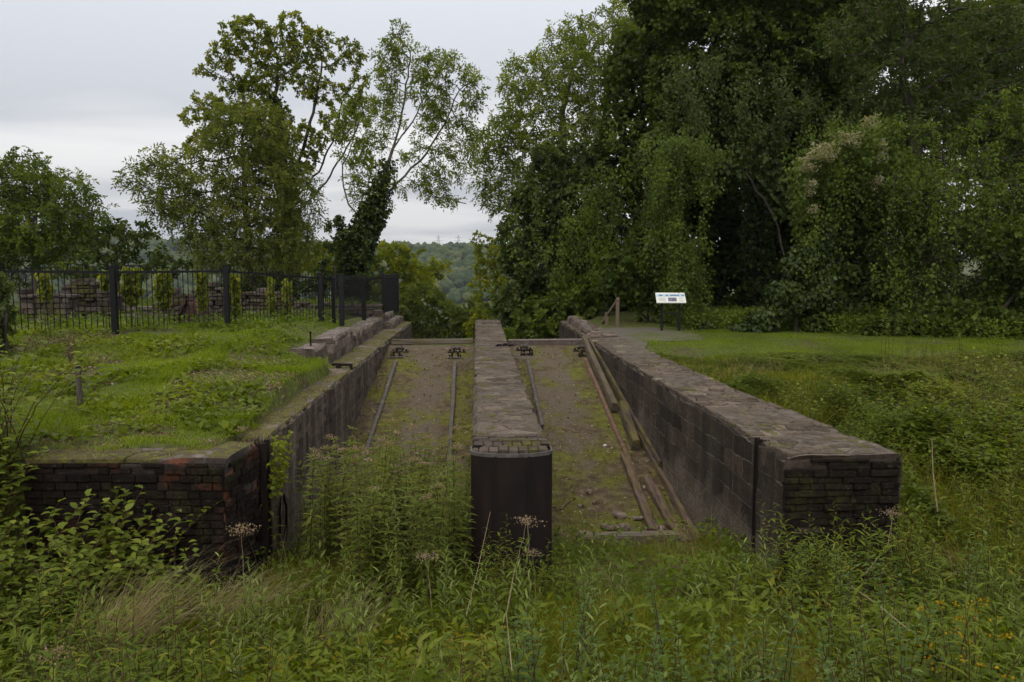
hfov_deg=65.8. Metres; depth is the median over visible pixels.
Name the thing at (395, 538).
hemp agrimony
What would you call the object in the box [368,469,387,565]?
hemp agrimony
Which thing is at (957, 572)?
willowherb
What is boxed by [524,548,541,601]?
seeding umbel
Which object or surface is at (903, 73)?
ash tree
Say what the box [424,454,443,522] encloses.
hemp agrimony
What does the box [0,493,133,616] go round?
bramble bush
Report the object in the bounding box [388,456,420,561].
hemp agrimony
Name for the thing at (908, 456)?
bramble bush
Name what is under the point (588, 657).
willow shoot
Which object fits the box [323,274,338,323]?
railing gate
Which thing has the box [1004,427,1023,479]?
willowherb
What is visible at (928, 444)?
willowherb
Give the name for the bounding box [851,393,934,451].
bramble bush
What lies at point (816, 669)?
dogwood shoot
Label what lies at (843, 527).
willowherb
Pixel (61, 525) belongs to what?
bramble bush
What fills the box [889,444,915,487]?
willowherb
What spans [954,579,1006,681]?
willowherb
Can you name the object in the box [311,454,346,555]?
hemp agrimony
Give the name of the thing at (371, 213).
ash tree
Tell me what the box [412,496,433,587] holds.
hemp agrimony
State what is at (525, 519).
seeding umbel
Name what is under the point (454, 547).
hemp agrimony
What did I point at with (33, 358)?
bramble bush
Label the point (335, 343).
parapet wall
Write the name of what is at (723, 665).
dogwood shoot
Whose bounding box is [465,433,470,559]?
hemp agrimony
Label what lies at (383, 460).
hemp agrimony
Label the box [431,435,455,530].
hemp agrimony
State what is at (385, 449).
hemp agrimony
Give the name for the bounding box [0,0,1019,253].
sky
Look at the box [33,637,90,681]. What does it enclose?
seeding umbel
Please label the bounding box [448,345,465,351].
rope sheave
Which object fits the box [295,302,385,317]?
ruined wall
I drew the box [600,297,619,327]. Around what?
handrail
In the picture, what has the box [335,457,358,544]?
hemp agrimony
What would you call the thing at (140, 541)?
bramble bush
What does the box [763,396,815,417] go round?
bramble bush
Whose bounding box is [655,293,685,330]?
information board
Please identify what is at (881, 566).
willowherb
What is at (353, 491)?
hemp agrimony
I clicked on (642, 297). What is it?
holly bush
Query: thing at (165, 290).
climbing vine
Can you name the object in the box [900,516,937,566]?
willowherb
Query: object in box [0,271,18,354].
laurel bush
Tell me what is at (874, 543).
willowherb
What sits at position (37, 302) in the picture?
ruined wall
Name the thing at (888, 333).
willowherb
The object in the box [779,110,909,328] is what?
clematis thicket
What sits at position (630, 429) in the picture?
guide timber
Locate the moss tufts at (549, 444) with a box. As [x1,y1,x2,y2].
[333,349,664,531]
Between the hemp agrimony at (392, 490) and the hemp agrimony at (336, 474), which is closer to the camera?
the hemp agrimony at (392, 490)
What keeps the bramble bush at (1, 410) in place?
on the ground at (294, 381)
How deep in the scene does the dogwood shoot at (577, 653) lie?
5.69 m
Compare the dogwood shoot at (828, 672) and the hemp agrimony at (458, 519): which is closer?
the dogwood shoot at (828, 672)
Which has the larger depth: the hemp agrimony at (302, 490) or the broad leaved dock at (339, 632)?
the hemp agrimony at (302, 490)
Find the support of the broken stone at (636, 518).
on the dock floor at (613, 495)
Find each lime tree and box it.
[617,4,881,288]
[854,0,1023,253]
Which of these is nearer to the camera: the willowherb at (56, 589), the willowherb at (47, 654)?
the willowherb at (47, 654)
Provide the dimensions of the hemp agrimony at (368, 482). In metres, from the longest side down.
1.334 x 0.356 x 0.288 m
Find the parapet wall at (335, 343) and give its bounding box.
[290,311,403,366]
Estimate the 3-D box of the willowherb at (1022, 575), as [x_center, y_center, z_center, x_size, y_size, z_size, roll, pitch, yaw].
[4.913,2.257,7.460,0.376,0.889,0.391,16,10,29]
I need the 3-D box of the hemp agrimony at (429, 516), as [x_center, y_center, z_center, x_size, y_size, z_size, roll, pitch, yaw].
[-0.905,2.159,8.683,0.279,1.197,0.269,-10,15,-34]
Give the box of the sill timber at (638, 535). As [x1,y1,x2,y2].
[576,530,678,545]
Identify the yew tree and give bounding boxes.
[605,157,814,308]
[774,166,887,297]
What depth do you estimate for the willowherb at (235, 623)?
6.70 m
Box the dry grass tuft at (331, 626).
[265,571,412,669]
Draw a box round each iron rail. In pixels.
[349,360,397,495]
[447,361,456,487]
[526,357,543,428]
[584,358,640,484]
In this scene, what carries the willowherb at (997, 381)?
on the ground at (294, 381)
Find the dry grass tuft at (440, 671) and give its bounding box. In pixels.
[346,653,505,681]
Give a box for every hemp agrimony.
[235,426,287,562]
[290,492,316,563]
[293,460,318,552]
[299,446,325,574]
[299,463,319,559]
[301,449,337,557]
[304,481,318,547]
[305,453,337,543]
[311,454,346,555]
[313,476,341,561]
[314,434,338,563]
[315,445,329,546]
[317,456,335,567]
[319,481,339,557]
[320,462,360,549]
[320,482,343,560]
[322,469,340,560]
[328,439,354,559]
[328,445,381,589]
[328,497,350,593]
[329,437,348,530]
[329,484,361,578]
[331,445,351,495]
[332,461,358,555]
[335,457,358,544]
[336,467,349,544]
[337,497,362,604]
[339,473,352,545]
[341,470,356,562]
[344,445,376,605]
[344,457,375,595]
[345,425,366,519]
[346,454,375,585]
[346,502,370,593]
[347,451,373,556]
[348,457,363,536]
[350,466,380,575]
[352,444,369,506]
[352,448,373,539]
[352,465,367,542]
[353,482,368,570]
[356,462,370,532]
[358,471,396,564]
[359,465,384,570]
[361,478,376,565]
[362,465,399,581]
[362,485,382,597]
[365,435,379,513]
[367,440,396,572]
[367,494,385,581]
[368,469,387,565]
[368,488,409,592]
[370,436,389,545]
[371,475,403,582]
[372,452,390,586]
[373,470,388,563]
[373,492,400,583]
[374,447,398,524]
[375,434,394,535]
[375,444,407,528]
[376,486,400,597]
[378,487,408,587]
[379,445,390,516]
[381,486,434,607]
[382,417,401,559]
[382,480,403,577]
[385,451,398,514]
[386,430,404,525]
[386,494,412,619]
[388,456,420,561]
[393,447,409,529]
[393,451,406,531]
[396,445,439,541]
[397,441,410,536]
[398,466,429,590]
[398,487,435,607]
[399,474,443,608]
[400,458,413,543]
[400,468,425,567]
[400,470,414,549]
[402,481,422,598]
[404,441,420,514]
[404,488,423,578]
[405,458,434,537]
[406,423,435,530]
[406,502,422,571]
[406,515,434,585]
[407,461,430,579]
[409,435,441,544]
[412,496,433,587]
[413,442,429,514]
[414,476,442,580]
[419,493,455,602]
[420,463,456,605]
[420,477,434,536]
[420,487,438,574]
[421,456,438,528]
[423,471,443,563]
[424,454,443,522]
[425,440,434,505]
[425,483,449,588]
[426,501,454,575]
[427,475,451,585]
[429,449,442,508]
[429,472,447,575]
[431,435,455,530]
[432,467,464,546]
[432,492,452,595]
[433,450,448,535]
[436,440,452,505]
[439,442,464,590]
[441,473,453,544]
[442,460,454,543]
[443,485,469,576]
[444,454,465,574]
[444,467,469,578]
[445,477,469,542]
[446,425,461,504]
[449,464,468,571]
[451,489,468,587]
[453,495,475,601]
[456,452,470,542]
[456,478,470,539]
[460,439,472,548]
[460,441,472,541]
[460,464,470,533]
[460,500,470,569]
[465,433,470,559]
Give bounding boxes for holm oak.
[587,27,690,310]
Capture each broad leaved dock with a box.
[0,604,41,652]
[0,624,49,680]
[103,603,146,641]
[122,631,165,679]
[167,573,221,628]
[273,626,313,666]
[290,579,339,638]
[303,606,374,674]
[353,585,377,614]
[396,628,460,674]
[399,610,428,654]
[436,640,516,681]
[440,583,474,619]
[476,580,519,634]
[597,592,652,662]
[701,642,780,681]
[730,583,773,627]
[857,605,906,651]
[871,583,903,609]
[908,590,966,623]
[918,556,957,601]
[928,492,951,509]
[963,476,1001,505]
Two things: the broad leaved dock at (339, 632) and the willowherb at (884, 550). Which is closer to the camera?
the broad leaved dock at (339, 632)
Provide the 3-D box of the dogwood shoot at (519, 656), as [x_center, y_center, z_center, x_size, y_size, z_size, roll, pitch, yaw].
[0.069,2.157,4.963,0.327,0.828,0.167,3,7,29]
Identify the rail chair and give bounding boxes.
[389,351,403,357]
[448,352,461,358]
[520,349,533,354]
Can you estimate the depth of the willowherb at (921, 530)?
7.82 m
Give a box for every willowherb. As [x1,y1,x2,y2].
[0,575,16,630]
[0,590,37,668]
[0,604,11,654]
[0,632,69,681]
[2,572,56,681]
[6,631,66,681]
[25,546,74,652]
[33,572,95,672]
[35,537,100,646]
[36,654,76,681]
[40,588,95,681]
[56,656,100,681]
[65,662,110,681]
[67,611,144,681]
[68,583,147,681]
[74,602,111,669]
[77,664,98,681]
[92,653,136,681]
[123,627,151,681]
[140,635,204,681]
[141,589,181,648]
[145,562,181,629]
[151,587,188,668]
[151,627,179,678]
[156,578,222,681]
[177,627,221,681]
[191,577,214,642]
[226,585,260,644]
[232,661,262,681]
[236,584,270,665]
[246,624,285,681]
[279,661,293,681]
[333,643,395,681]
[347,648,388,681]
[443,638,484,681]
[446,665,470,681]
[456,628,501,681]
[473,540,502,605]
[473,634,518,681]
[481,535,503,581]
[481,601,547,681]
[483,515,514,586]
[483,546,510,612]
[504,530,532,597]
[506,557,525,613]
[515,577,533,610]
[535,525,570,607]
[535,555,551,609]
[550,548,575,617]
[747,553,771,602]
[755,499,797,597]
[768,503,813,599]
[768,575,805,639]
[774,525,802,578]
[781,554,811,627]
[783,544,808,602]
[784,558,806,615]
[788,542,824,614]
[790,534,818,589]
[795,528,822,590]
[798,375,820,416]
[806,526,857,607]
[810,527,835,598]
[811,570,838,637]
[815,514,847,585]
[815,552,837,613]
[816,557,838,606]
[817,521,849,594]
[818,561,861,681]
[821,546,870,633]
[824,533,857,592]
[828,378,844,425]
[828,502,879,585]
[837,600,870,661]
[838,536,871,585]
[842,581,897,681]
[844,400,862,436]
[844,537,875,595]
[847,613,895,681]
[855,513,900,605]
[855,543,873,589]
[855,556,870,598]
[856,420,883,441]
[856,524,883,575]
[858,390,891,437]
[861,371,887,412]
[866,573,893,629]
[867,545,896,599]
[871,396,904,445]
[871,519,922,603]
[874,558,899,620]
[878,307,901,354]
[882,599,910,641]
[884,532,906,579]
[885,427,906,482]
[885,508,928,591]
[887,564,945,662]
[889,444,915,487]
[890,503,926,588]
[891,426,919,484]
[894,567,914,604]
[896,557,932,611]
[897,499,916,554]
[899,326,911,363]
[900,473,928,524]
[900,515,946,590]
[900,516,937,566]
[905,462,922,505]
[905,561,925,602]
[912,535,952,596]
[913,609,953,681]
[914,559,953,611]
[915,510,930,539]
[915,571,937,602]
[916,542,946,597]
[922,458,945,496]
[922,555,937,592]
[922,583,958,628]
[923,432,943,485]
[925,545,943,591]
[926,366,945,419]
[926,486,946,530]
[928,588,993,681]
[929,331,943,366]
[929,512,956,552]
[937,587,1023,681]
[938,423,970,487]
[942,594,980,648]
[945,506,1008,597]
[946,409,973,457]
[948,335,964,382]
[948,465,970,503]
[953,342,965,361]
[953,551,970,599]
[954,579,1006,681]
[954,593,984,651]
[955,553,984,600]
[956,327,965,354]
[956,469,990,526]
[959,421,979,446]
[959,462,976,496]
[960,497,987,554]
[970,480,991,515]
[971,350,984,375]
[974,565,1008,631]
[977,401,1005,444]
[978,540,1011,595]
[979,548,1009,605]
[980,322,1001,360]
[980,530,1023,613]
[983,578,1023,642]
[984,467,998,514]
[987,574,1021,622]
[988,370,1004,401]
[989,461,1023,528]
[989,462,1017,519]
[989,483,1020,532]
[990,448,1011,481]
[995,394,1015,437]
[996,466,1023,549]
[1001,524,1023,567]
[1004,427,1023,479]
[1004,447,1023,499]
[1006,546,1023,608]
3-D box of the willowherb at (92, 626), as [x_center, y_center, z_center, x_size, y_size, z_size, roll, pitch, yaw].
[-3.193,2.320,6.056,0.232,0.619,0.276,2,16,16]
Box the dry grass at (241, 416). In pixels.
[25,360,350,461]
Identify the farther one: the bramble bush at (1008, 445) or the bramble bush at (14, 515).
the bramble bush at (1008, 445)
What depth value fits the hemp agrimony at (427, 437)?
9.44 m
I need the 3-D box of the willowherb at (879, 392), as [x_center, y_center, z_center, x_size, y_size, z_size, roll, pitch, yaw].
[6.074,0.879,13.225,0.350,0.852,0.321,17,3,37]
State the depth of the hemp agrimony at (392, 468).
10.42 m
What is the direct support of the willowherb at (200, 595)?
on the ground at (294, 381)
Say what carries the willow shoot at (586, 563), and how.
on the ground at (294, 381)
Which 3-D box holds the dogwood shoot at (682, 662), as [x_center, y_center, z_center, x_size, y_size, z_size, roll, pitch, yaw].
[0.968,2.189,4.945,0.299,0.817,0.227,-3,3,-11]
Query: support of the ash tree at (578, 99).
on the ground at (294, 381)
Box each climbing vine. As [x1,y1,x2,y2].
[34,273,54,337]
[97,270,111,332]
[118,266,146,331]
[153,268,174,330]
[194,272,210,328]
[229,273,241,323]
[265,276,276,321]
[281,278,292,316]
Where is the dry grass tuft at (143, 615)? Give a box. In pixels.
[46,535,297,678]
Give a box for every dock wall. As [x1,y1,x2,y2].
[23,322,412,600]
[559,321,900,584]
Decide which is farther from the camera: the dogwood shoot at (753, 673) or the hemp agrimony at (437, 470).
the hemp agrimony at (437, 470)
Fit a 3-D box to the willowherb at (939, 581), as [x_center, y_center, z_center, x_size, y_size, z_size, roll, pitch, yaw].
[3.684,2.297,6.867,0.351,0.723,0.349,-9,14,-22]
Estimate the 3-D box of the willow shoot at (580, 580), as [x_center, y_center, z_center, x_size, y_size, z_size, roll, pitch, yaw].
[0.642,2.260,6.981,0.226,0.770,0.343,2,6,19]
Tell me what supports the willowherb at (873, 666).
on the ground at (294, 381)
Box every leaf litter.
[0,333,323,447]
[313,347,686,541]
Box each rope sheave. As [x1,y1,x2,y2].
[391,345,407,351]
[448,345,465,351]
[515,344,532,350]
[574,344,584,350]
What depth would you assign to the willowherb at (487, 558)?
7.99 m
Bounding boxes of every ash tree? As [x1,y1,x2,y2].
[0,146,119,294]
[111,84,334,289]
[327,18,490,301]
[465,0,658,222]
[809,0,1023,305]
[867,85,1023,300]
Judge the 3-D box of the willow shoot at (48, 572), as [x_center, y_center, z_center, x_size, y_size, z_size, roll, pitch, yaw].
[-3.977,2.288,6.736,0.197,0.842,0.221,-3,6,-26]
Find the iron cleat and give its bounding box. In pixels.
[495,343,514,345]
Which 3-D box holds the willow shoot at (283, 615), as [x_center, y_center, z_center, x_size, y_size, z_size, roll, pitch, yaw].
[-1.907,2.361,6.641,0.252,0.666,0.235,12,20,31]
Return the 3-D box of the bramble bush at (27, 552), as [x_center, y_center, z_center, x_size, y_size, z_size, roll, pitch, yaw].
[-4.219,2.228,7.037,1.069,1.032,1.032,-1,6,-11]
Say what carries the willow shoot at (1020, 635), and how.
on the ground at (294, 381)
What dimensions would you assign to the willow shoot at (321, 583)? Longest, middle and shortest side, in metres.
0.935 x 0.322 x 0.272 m
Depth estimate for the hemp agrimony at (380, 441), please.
9.20 m
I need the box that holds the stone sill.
[508,339,581,345]
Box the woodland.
[2,231,554,338]
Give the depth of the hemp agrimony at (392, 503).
7.92 m
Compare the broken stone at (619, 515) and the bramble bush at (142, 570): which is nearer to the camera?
the bramble bush at (142, 570)
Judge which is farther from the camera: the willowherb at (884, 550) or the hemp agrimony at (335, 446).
the hemp agrimony at (335, 446)
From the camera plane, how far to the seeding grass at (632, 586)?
7.50 m
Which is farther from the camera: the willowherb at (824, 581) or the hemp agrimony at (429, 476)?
the hemp agrimony at (429, 476)
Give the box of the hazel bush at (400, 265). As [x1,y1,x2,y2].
[298,239,453,304]
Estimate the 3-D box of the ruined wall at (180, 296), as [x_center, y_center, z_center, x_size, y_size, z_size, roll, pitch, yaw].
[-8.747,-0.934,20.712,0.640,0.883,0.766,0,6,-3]
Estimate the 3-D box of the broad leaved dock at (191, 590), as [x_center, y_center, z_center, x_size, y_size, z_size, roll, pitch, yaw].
[-2.854,2.381,7.141,0.532,0.565,0.497,2,11,21]
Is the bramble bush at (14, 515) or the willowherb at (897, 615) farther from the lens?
the bramble bush at (14, 515)
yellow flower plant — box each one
[906,639,953,681]
[915,600,972,679]
[935,596,988,660]
[945,628,1014,681]
[952,614,1015,681]
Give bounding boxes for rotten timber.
[620,452,659,530]
[636,429,698,541]
[642,470,689,541]
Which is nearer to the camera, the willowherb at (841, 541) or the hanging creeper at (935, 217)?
the willowherb at (841, 541)
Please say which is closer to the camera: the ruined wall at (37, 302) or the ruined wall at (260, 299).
the ruined wall at (37, 302)
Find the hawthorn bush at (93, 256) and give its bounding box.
[52,217,194,292]
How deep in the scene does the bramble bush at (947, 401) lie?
12.33 m
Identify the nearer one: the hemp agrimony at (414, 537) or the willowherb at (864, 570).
the willowherb at (864, 570)
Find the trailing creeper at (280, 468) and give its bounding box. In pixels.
[266,430,294,498]
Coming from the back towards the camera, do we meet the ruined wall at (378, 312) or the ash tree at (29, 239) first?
the ash tree at (29, 239)
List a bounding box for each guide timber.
[582,334,617,412]
[589,340,660,468]
[619,399,639,450]
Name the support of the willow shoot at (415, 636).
on the ground at (294, 381)
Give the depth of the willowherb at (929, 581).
7.51 m
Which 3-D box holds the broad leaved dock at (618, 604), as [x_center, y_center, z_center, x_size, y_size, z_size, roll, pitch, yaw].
[0.928,2.370,6.458,0.458,0.577,0.451,4,7,33]
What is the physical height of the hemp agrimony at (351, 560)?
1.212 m
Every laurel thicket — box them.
[834,251,923,309]
[906,240,1020,306]
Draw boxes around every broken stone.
[601,523,613,530]
[612,510,626,518]
[616,524,630,530]
[632,515,642,520]
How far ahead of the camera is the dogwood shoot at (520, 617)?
5.71 m
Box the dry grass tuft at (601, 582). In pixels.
[556,557,656,605]
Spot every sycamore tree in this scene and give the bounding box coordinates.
[488,136,648,338]
[632,123,805,264]
[783,0,1023,264]
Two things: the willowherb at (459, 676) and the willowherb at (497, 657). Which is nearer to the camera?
the willowherb at (459, 676)
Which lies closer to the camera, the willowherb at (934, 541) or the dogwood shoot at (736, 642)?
the dogwood shoot at (736, 642)
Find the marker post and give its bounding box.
[75,364,82,405]
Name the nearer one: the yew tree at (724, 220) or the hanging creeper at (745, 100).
the hanging creeper at (745, 100)
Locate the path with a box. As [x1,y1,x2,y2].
[601,327,701,352]
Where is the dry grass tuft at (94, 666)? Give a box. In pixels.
[6,618,216,681]
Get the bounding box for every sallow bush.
[379,281,486,341]
[462,230,537,342]
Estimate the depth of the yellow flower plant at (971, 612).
6.09 m
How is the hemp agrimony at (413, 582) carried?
on the ground at (294, 381)
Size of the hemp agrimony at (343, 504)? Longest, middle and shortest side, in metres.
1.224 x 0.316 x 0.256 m
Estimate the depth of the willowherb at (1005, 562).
7.08 m
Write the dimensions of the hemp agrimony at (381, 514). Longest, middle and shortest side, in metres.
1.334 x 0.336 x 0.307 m
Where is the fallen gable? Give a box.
[175,295,215,323]
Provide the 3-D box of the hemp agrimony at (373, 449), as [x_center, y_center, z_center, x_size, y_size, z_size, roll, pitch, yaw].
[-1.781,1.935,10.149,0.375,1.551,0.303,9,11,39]
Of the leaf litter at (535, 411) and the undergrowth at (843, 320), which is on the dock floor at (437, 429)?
the leaf litter at (535, 411)
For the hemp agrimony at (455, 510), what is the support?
on the ground at (294, 381)
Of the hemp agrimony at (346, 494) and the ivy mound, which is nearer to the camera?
the hemp agrimony at (346, 494)
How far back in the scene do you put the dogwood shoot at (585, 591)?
6.00 m
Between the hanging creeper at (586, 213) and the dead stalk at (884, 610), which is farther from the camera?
the hanging creeper at (586, 213)
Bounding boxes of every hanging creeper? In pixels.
[498,117,654,316]
[634,128,734,327]
[647,23,861,174]
[862,123,1023,332]
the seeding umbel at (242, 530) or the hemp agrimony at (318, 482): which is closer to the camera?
the seeding umbel at (242, 530)
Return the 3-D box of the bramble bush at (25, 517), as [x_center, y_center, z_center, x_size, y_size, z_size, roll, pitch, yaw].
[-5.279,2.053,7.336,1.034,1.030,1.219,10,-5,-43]
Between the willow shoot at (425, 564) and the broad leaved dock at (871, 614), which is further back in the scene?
the willow shoot at (425, 564)
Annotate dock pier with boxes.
[470,320,552,593]
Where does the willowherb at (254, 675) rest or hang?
on the ground at (294, 381)
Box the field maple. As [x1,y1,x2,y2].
[177,9,377,300]
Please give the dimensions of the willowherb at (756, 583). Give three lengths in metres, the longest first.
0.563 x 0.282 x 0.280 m
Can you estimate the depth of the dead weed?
11.98 m
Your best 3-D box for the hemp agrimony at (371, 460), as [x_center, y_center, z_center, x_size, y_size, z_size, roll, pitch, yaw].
[-1.552,1.946,8.061,0.339,1.500,0.349,4,-1,-22]
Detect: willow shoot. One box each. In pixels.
[10,613,50,681]
[33,562,55,643]
[56,587,83,641]
[90,584,131,675]
[100,646,126,678]
[140,603,169,675]
[185,552,226,662]
[192,563,207,611]
[203,598,255,681]
[219,579,256,679]
[234,576,272,669]
[243,561,268,635]
[253,575,291,653]
[273,616,291,681]
[275,582,293,641]
[300,541,334,635]
[301,600,318,676]
[329,583,359,647]
[336,544,359,629]
[336,607,358,672]
[341,573,384,679]
[348,567,386,647]
[376,562,393,606]
[383,542,411,634]
[401,580,427,639]
[405,601,426,652]
[415,530,433,613]
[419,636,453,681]
[428,628,454,678]
[431,544,453,621]
[438,540,463,636]
[454,547,494,626]
[456,586,481,647]
[493,566,544,668]
[500,539,537,628]
[520,589,540,659]
[549,611,602,681]
[573,551,596,629]
[576,559,610,667]
[577,510,598,614]
[582,627,619,681]
[595,537,630,610]
[683,548,719,625]
[725,537,764,608]
[734,609,765,681]
[735,637,759,681]
[741,528,776,605]
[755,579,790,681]
[781,538,813,614]
[820,534,853,599]
[830,656,875,681]
[833,646,862,681]
[920,555,933,602]
[947,554,981,593]
[987,551,1023,661]
[1002,600,1023,681]
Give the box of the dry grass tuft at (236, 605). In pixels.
[185,553,341,643]
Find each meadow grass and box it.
[0,465,1023,681]
[656,350,1023,586]
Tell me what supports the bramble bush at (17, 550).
on the ground at (294, 381)
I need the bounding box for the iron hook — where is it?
[332,363,352,369]
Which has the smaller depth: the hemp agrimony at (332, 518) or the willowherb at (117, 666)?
the willowherb at (117, 666)
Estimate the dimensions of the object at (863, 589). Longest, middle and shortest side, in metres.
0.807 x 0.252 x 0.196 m
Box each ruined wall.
[17,288,80,322]
[56,278,129,319]
[117,293,180,318]
[171,288,184,305]
[185,290,248,311]
[206,282,237,319]
[231,288,304,315]
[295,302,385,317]
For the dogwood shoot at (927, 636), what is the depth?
5.42 m
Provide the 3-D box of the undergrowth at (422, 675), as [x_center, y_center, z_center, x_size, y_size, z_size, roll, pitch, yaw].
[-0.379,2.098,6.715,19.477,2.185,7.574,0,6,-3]
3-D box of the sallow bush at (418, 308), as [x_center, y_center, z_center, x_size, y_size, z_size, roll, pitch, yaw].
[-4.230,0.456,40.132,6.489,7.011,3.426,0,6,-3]
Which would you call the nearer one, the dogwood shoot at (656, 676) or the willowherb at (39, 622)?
the dogwood shoot at (656, 676)
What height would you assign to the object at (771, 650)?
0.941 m
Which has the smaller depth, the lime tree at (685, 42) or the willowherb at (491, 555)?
the willowherb at (491, 555)
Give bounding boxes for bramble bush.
[0,320,50,463]
[0,351,85,490]
[0,365,85,505]
[0,372,23,482]
[0,417,88,548]
[0,438,30,473]
[0,451,41,503]
[0,479,66,596]
[0,485,143,597]
[0,486,32,586]
[0,489,91,646]
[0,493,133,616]
[0,504,24,586]
[0,515,145,622]
[0,516,28,531]
[0,519,95,630]
[0,524,44,553]
[0,525,59,607]
[0,528,78,652]
[0,530,88,608]
[0,539,148,643]
[2,545,102,583]
[5,548,101,610]
[8,527,176,634]
[17,543,151,638]
[31,517,161,592]
[44,488,166,593]
[45,509,192,611]
[67,526,200,614]
[90,500,224,591]
[94,524,197,614]
[763,375,809,409]
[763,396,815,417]
[772,380,837,420]
[815,361,894,416]
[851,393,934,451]
[874,377,957,426]
[892,379,965,432]
[900,440,931,487]
[907,397,1021,473]
[931,372,1012,437]
[937,395,1023,476]
[938,432,1023,500]
[951,368,1023,435]
[958,347,1023,408]
[961,381,1023,457]
[997,352,1023,402]
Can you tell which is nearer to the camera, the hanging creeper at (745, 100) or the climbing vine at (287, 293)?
the climbing vine at (287, 293)
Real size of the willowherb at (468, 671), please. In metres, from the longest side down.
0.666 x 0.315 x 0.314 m
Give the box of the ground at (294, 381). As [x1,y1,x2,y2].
[0,251,1023,681]
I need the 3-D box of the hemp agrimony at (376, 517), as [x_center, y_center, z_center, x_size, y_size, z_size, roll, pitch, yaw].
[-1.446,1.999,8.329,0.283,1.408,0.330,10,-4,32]
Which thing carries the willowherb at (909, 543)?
on the ground at (294, 381)
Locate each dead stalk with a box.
[466,515,489,613]
[506,569,514,670]
[851,586,909,630]
[932,447,937,511]
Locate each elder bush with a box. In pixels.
[852,174,1023,313]
[861,213,1023,337]
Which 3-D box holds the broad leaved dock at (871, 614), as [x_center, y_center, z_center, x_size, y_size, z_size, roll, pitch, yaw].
[3.090,2.408,6.605,0.491,0.437,0.353,3,4,-18]
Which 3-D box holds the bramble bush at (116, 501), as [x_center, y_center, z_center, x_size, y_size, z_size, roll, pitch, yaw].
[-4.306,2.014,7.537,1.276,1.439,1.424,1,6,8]
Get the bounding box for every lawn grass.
[0,315,348,451]
[622,321,1023,367]
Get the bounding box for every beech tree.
[622,0,875,308]
[766,6,1023,262]
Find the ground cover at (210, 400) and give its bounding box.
[0,320,331,453]
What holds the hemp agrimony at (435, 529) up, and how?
on the ground at (294, 381)
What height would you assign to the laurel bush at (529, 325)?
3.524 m
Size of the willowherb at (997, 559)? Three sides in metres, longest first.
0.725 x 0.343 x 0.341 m
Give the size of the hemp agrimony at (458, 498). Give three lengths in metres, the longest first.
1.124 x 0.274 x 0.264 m
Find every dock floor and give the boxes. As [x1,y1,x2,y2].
[303,345,474,545]
[509,345,699,544]
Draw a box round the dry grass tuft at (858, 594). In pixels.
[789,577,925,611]
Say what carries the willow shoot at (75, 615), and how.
on the ground at (294, 381)
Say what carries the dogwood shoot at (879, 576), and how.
on the ground at (294, 381)
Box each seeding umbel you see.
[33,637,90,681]
[219,522,261,613]
[412,550,438,623]
[506,515,546,624]
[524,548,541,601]
[879,506,908,577]
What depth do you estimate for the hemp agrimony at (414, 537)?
8.69 m
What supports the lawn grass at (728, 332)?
on the ground at (294, 381)
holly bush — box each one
[219,214,387,299]
[586,236,687,322]
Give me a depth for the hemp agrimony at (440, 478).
9.39 m
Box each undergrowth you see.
[0,461,1023,681]
[9,296,381,334]
[654,348,1023,592]
[663,304,1023,340]
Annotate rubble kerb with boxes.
[568,316,617,337]
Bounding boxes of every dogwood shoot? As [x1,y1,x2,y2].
[496,616,528,681]
[496,641,530,681]
[500,620,541,681]
[501,604,536,679]
[521,626,548,681]
[549,656,577,681]
[553,586,594,681]
[564,604,604,681]
[571,573,596,676]
[591,634,633,681]
[601,660,630,681]
[627,617,666,681]
[634,662,666,681]
[644,570,682,681]
[644,624,690,681]
[655,641,684,680]
[682,665,691,681]
[699,625,739,681]
[702,626,737,681]
[725,659,736,681]
[736,547,749,584]
[738,627,769,680]
[744,659,780,681]
[746,607,784,681]
[748,666,762,681]
[763,535,779,600]
[768,546,782,590]
[769,658,832,681]
[773,596,806,681]
[783,543,812,606]
[809,518,827,575]
[810,599,838,680]
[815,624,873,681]
[816,649,858,681]
[818,643,850,681]
[829,548,859,614]
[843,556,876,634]
[857,633,899,679]
[858,535,874,595]
[862,623,873,671]
[869,555,902,664]
[870,552,885,603]
[874,624,900,681]
[884,660,923,681]
[891,611,924,681]
[893,561,911,607]
[915,610,961,680]
[917,609,937,667]
[960,530,987,607]
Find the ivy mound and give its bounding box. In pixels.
[689,219,839,332]
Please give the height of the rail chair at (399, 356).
0.146 m
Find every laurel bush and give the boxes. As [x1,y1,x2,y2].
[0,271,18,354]
[502,269,610,341]
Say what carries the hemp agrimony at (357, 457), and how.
on the ground at (294, 381)
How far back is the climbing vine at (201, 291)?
16.35 m
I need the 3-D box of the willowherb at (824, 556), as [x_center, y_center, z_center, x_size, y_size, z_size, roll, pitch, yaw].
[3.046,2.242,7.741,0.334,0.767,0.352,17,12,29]
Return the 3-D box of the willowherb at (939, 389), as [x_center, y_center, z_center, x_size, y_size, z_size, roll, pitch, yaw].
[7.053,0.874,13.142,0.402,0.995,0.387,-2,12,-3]
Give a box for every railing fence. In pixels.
[0,263,323,337]
[338,273,398,325]
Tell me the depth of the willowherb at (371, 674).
4.21 m
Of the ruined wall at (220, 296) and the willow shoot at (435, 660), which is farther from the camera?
the ruined wall at (220, 296)
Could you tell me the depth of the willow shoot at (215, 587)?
6.38 m
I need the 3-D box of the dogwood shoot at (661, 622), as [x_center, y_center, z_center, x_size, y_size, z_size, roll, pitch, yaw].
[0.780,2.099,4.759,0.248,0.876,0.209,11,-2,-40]

